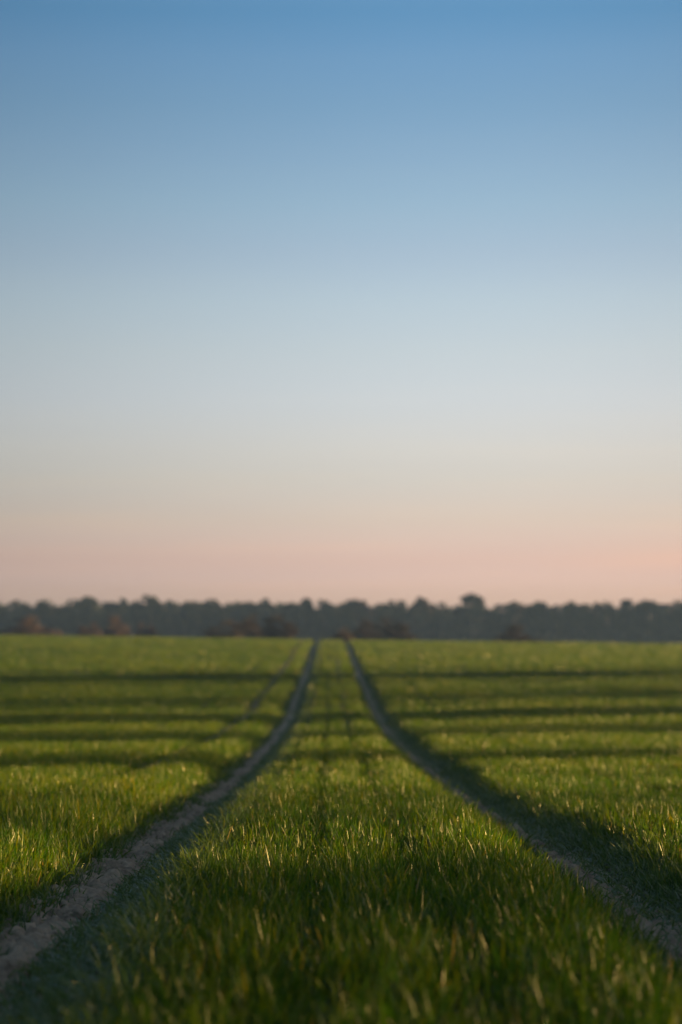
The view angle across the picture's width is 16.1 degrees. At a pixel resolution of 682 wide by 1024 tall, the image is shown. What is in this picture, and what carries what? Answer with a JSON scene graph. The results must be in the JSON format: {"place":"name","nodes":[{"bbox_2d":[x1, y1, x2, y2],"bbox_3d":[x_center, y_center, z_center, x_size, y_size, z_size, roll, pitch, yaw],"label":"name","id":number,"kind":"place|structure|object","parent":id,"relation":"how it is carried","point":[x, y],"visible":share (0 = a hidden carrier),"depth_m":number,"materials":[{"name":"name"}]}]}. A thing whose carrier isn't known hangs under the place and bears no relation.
{"place":"outdoors","nodes":[
{"label":"outdoors","id":0,"kind":"place"},
{"bbox_2d":[0,643,316,1016],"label":"dirt track","id":1,"kind":"structure","parent":0,"point":[20,942],"depth_m":9.17,"materials":[{"name":"soil"}]},
{"bbox_2d":[0,634,681,1023],"bbox_3d":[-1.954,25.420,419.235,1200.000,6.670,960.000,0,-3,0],"label":"ground","id":2,"kind":"structure","parent":0,"point":[272,683],"depth_m":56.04,"materials":[{"name":"green plant"}]},
{"bbox_2d":[0,608,12,634],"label":"pine tree","id":3,"kind":"object","parent":2,"relation":"on","point":[4,623],"visible":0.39,"depth_m":343.90,"materials":[{"name":"green plant"}]},
{"bbox_2d":[13,606,42,631],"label":"pine tree","id":4,"kind":"object","parent":2,"relation":"on","point":[29,611],"visible":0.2,"depth_m":348.89,"materials":[{"name":"green plant"}]},
{"bbox_2d":[0,615,62,635],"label":"bush","id":5,"kind":"object","parent":2,"relation":"on","point":[27,627],"visible":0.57,"depth_m":190.93,"materials":[{"name":"green plant"}]},
{"bbox_2d":[34,601,54,635],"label":"pine tree","id":6,"kind":"object","parent":2,"relation":"on","point":[41,611],"visible":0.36,"depth_m":350.80,"materials":[{"name":"green plant"}]},
{"bbox_2d":[47,605,64,632],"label":"pine tree","id":7,"kind":"object","parent":2,"relation":"on","point":[52,615],"visible":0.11,"depth_m":355.39,"materials":[{"name":"green plant"}]},
{"bbox_2d":[52,602,72,635],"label":"pine tree","id":8,"kind":"object","parent":2,"relation":"on","point":[59,616],"visible":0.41,"depth_m":351.12,"materials":[{"name":"green plant"}]},
{"bbox_2d":[61,602,99,636],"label":"pine tree","id":9,"kind":"object","parent":2,"relation":"on","point":[69,618],"visible":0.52,"depth_m":348.65,"materials":[{"name":"green plant"}]},
{"bbox_2d":[76,623,104,636],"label":"bush","id":10,"kind":"object","parent":2,"relation":"on","point":[82,631],"visible":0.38,"depth_m":194.42,"materials":[{"name":"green plant"}]},
{"bbox_2d":[97,601,122,631],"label":"pine tree","id":11,"kind":"object","parent":2,"relation":"on","point":[104,617],"visible":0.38,"depth_m":350.62,"materials":[{"name":"green plant"}]},
{"bbox_2d":[102,615,134,636],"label":"bush","id":12,"kind":"object","parent":2,"relation":"on","point":[113,630],"visible":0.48,"depth_m":197.17,"materials":[{"name":"brown plant"}]},
{"bbox_2d":[103,603,133,636],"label":"pine tree","id":13,"kind":"object","parent":2,"relation":"on","point":[125,606],"visible":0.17,"depth_m":354.96,"materials":[{"name":"green plant"}]},
{"bbox_2d":[124,600,150,634],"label":"pine tree","id":14,"kind":"object","parent":2,"relation":"on","point":[132,611],"visible":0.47,"depth_m":348.77,"materials":[{"name":"green plant"}]},
{"bbox_2d":[134,622,158,636],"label":"bush","id":15,"kind":"object","parent":2,"relation":"on","point":[150,631],"visible":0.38,"depth_m":200.53,"materials":[{"name":"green plant"}]},
{"bbox_2d":[130,594,174,637],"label":"pine tree","id":16,"kind":"object","parent":2,"relation":"on","point":[160,625],"visible":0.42,"depth_m":350.52,"materials":[{"name":"green plant"}]},
{"bbox_2d":[158,602,182,637],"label":"pine tree","id":17,"kind":"object","parent":2,"relation":"on","point":[172,625],"visible":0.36,"depth_m":355.35,"materials":[{"name":"green plant"}]},
{"bbox_2d":[174,601,195,637],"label":"pine tree","id":18,"kind":"object","parent":2,"relation":"on","point":[185,613],"visible":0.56,"depth_m":350.80,"materials":[{"name":"green plant"}]},
{"bbox_2d":[181,600,208,637],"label":"pine tree","id":19,"kind":"object","parent":2,"relation":"on","point":[195,611],"visible":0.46,"depth_m":352.86,"materials":[{"name":"green plant"}]},
{"bbox_2d":[194,602,229,637],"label":"pine tree","id":20,"kind":"object","parent":2,"relation":"on","point":[216,617],"visible":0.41,"depth_m":348.47,"materials":[{"name":"green plant"}]},
{"bbox_2d":[201,619,246,637],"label":"bush","id":21,"kind":"object","parent":2,"relation":"on","point":[214,632],"visible":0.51,"depth_m":203.17,"materials":[{"name":"green plant"}]},
{"bbox_2d":[221,605,237,632],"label":"pine tree","id":22,"kind":"object","parent":2,"relation":"on","point":[227,610],"visible":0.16,"depth_m":353.25,"materials":[{"name":"green plant"}]},
{"bbox_2d":[227,605,251,636],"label":"pine tree","id":23,"kind":"object","parent":2,"relation":"on","point":[236,610],"visible":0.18,"depth_m":350.83,"materials":[{"name":"green plant"}]},
{"bbox_2d":[232,613,260,638],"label":"bush","id":24,"kind":"object","parent":2,"relation":"on","point":[251,625],"visible":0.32,"depth_m":206.19,"materials":[{"name":"brown plant"}]},
{"bbox_2d":[239,601,260,632],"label":"pine tree","id":25,"kind":"object","parent":2,"relation":"on","point":[249,606],"visible":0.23,"depth_m":348.92,"materials":[{"name":"green plant"}]},
{"bbox_2d":[251,601,278,637],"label":"pine tree","id":26,"kind":"object","parent":2,"relation":"on","point":[265,613],"visible":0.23,"depth_m":351.02,"materials":[{"name":"green plant"}]},
{"bbox_2d":[254,613,299,638],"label":"bush","id":27,"kind":"object","parent":2,"relation":"on","point":[288,632],"visible":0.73,"depth_m":192.57,"materials":[{"name":"green plant"}]},
{"bbox_2d":[274,606,283,623],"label":"pine tree","id":28,"kind":"object","parent":2,"relation":"on","point":[276,610],"visible":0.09,"depth_m":355.10,"materials":[{"name":"green plant"}]},
{"bbox_2d":[278,602,302,639],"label":"pine tree","id":29,"kind":"object","parent":2,"relation":"on","point":[291,615],"visible":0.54,"depth_m":351.20,"materials":[{"name":"green plant"}]},
{"bbox_2d":[295,597,313,639],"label":"pine tree","id":30,"kind":"object","parent":2,"relation":"on","point":[303,626],"visible":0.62,"depth_m":349.12,"materials":[{"name":"green plant"}]},
{"bbox_2d":[306,599,341,641],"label":"pine tree","id":31,"kind":"object","parent":2,"relation":"on","point":[324,609],"visible":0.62,"depth_m":348.67,"materials":[{"name":"green plant"}]},
{"bbox_2d":[0,596,669,642],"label":"woodland","id":32,"kind":"object","parent":2,"relation":"on","point":[92,602],"visible":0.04,"depth_m":375.12,"materials":[{"name":"green plant"}]},
{"bbox_2d":[323,602,352,637],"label":"pine tree","id":33,"kind":"object","parent":2,"relation":"on","point":[340,606],"visible":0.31,"depth_m":353.16,"materials":[{"name":"green plant"}]},
{"bbox_2d":[328,627,356,641],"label":"bush","id":34,"kind":"object","parent":2,"relation":"on","point":[344,634],"visible":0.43,"depth_m":195.15,"materials":[{"name":"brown plant"}]},
{"bbox_2d":[337,599,363,637],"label":"pine tree","id":35,"kind":"object","parent":2,"relation":"on","point":[349,604],"visible":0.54,"depth_m":350.85,"materials":[{"name":"green plant"}]},
{"bbox_2d":[349,599,374,639],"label":"pine tree","id":36,"kind":"object","parent":2,"relation":"on","point":[355,613],"visible":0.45,"depth_m":349.28,"materials":[{"name":"green plant"}]},
{"bbox_2d":[351,618,382,640],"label":"bush","id":37,"kind":"object","parent":2,"relation":"on","point":[367,634],"visible":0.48,"depth_m":198.50,"materials":[{"name":"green plant"}]},
{"bbox_2d":[363,606,385,629],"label":"pine tree","id":38,"kind":"object","parent":2,"relation":"on","point":[376,610],"visible":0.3,"depth_m":353.23,"materials":[{"name":"green plant"}]},
{"bbox_2d":[373,604,397,638],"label":"pine tree","id":39,"kind":"object","parent":2,"relation":"on","point":[388,614],"visible":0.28,"depth_m":351.11,"materials":[{"name":"green plant"}]},
{"bbox_2d":[372,617,415,640],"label":"bush","id":40,"kind":"object","parent":2,"relation":"on","point":[386,631],"visible":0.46,"depth_m":201.21,"materials":[{"name":"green plant"}]},
{"bbox_2d":[390,600,418,639],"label":"pine tree","id":41,"kind":"object","parent":2,"relation":"on","point":[403,613],"visible":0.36,"depth_m":350.75,"materials":[{"name":"green plant"}]},
{"bbox_2d":[407,597,434,640],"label":"pine tree","id":42,"kind":"object","parent":2,"relation":"on","point":[428,611],"visible":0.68,"depth_m":349.07,"materials":[{"name":"green plant"}]},
{"bbox_2d":[423,606,439,640],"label":"pine tree","id":43,"kind":"object","parent":2,"relation":"on","point":[429,624],"visible":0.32,"depth_m":353.71,"materials":[{"name":"green plant"}]},
{"bbox_2d":[430,605,452,641],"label":"pine tree","id":44,"kind":"object","parent":2,"relation":"on","point":[438,618],"visible":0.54,"depth_m":350.95,"materials":[{"name":"green plant"}]},
{"bbox_2d":[442,609,457,639],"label":"pine tree","id":45,"kind":"object","parent":2,"relation":"on","point":[451,619],"visible":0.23,"depth_m":353.30,"materials":[{"name":"green plant"}]},
{"bbox_2d":[450,593,495,641],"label":"pine tree","id":46,"kind":"object","parent":2,"relation":"on","point":[476,607],"visible":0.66,"depth_m":345.39,"materials":[{"name":"green plant"}]},
{"bbox_2d":[479,608,500,640],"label":"pine tree","id":47,"kind":"object","parent":2,"relation":"on","point":[484,634],"visible":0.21,"depth_m":353.48,"materials":[{"name":"green plant"}]},
{"bbox_2d":[488,603,515,641],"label":"pine tree","id":48,"kind":"object","parent":2,"relation":"on","point":[501,618],"visible":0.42,"depth_m":349.03,"materials":[{"name":"green plant"}]},
{"bbox_2d":[503,601,526,634],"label":"pine tree","id":49,"kind":"object","parent":2,"relation":"on","point":[518,608],"visible":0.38,"depth_m":352.95,"materials":[{"name":"green plant"}]},
{"bbox_2d":[488,623,544,642],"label":"bush","id":50,"kind":"object","parent":2,"relation":"on","point":[512,632],"visible":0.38,"depth_m":203.91,"materials":[{"name":"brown plant"}]},
{"bbox_2d":[516,604,535,635],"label":"pine tree","id":51,"kind":"object","parent":2,"relation":"on","point":[522,621],"visible":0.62,"depth_m":351.00,"materials":[{"name":"green plant"}]},
{"bbox_2d":[522,601,555,641],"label":"pine tree","id":52,"kind":"object","parent":2,"relation":"on","point":[538,624],"visible":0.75,"depth_m":349.38,"materials":[{"name":"green plant"}]},
{"bbox_2d":[547,604,563,641],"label":"pine tree","id":53,"kind":"object","parent":2,"relation":"on","point":[555,608],"visible":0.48,"depth_m":353.59,"materials":[{"name":"green plant"}]},
{"bbox_2d":[556,601,580,641],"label":"pine tree","id":54,"kind":"object","parent":2,"relation":"on","point":[566,608],"visible":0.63,"depth_m":351.23,"materials":[{"name":"green plant"}]},
{"bbox_2d":[561,603,599,642],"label":"pine tree","id":55,"kind":"object","parent":2,"relation":"on","point":[585,620],"visible":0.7,"depth_m":349.35,"materials":[{"name":"green plant"}]},
{"bbox_2d":[582,602,612,642],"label":"pine tree","id":56,"kind":"object","parent":2,"relation":"on","point":[596,608],"visible":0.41,"depth_m":353.34,"materials":[{"name":"green plant"}]},
{"bbox_2d":[593,601,623,642],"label":"pine tree","id":57,"kind":"object","parent":2,"relation":"on","point":[610,611],"visible":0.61,"depth_m":351.07,"materials":[{"name":"green plant"}]},
{"bbox_2d":[608,599,636,643],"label":"pine tree","id":58,"kind":"object","parent":2,"relation":"on","point":[624,625],"visible":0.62,"depth_m":349.52,"materials":[{"name":"green plant"}]},
{"bbox_2d":[630,601,650,643],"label":"pine tree","id":59,"kind":"object","parent":2,"relation":"on","point":[633,622],"visible":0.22,"depth_m":355.05,"materials":[{"name":"green plant"}]},
{"bbox_2d":[630,599,663,643],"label":"pine tree","id":60,"kind":"object","parent":2,"relation":"on","point":[644,609],"visible":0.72,"depth_m":351.47,"materials":[{"name":"green plant"}]},
{"bbox_2d":[643,603,681,643],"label":"pine tree","id":61,"kind":"object","parent":2,"relation":"on","point":[666,621],"visible":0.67,"depth_m":348.28,"materials":[{"name":"green plant"}]},
{"bbox_2d":[664,600,681,643],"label":"pine tree","id":62,"kind":"object","parent":2,"relation":"on","point":[677,609],"visible":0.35,"depth_m":350.68,"materials":[{"name":"green plant"}]},
{"bbox_2d":[676,607,681,643],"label":"pine tree","id":63,"kind":"object","parent":2,"relation":"on","point":[679,632],"visible":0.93,"depth_m":349.09,"materials":[{"name":"green plant"}]},
{"bbox_2d":[0,0,681,626],"label":"sky","id":64,"kind":"structure","parent":0,"point":[334,301],"materials":[{"name":"blue"}]},
{"bbox_2d":[346,645,681,984],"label":"dirt track","id":65,"kind":"structure","parent":0,"point":[572,865],"depth_m":10.09,"materials":[{"name":"soil"}]}
]}

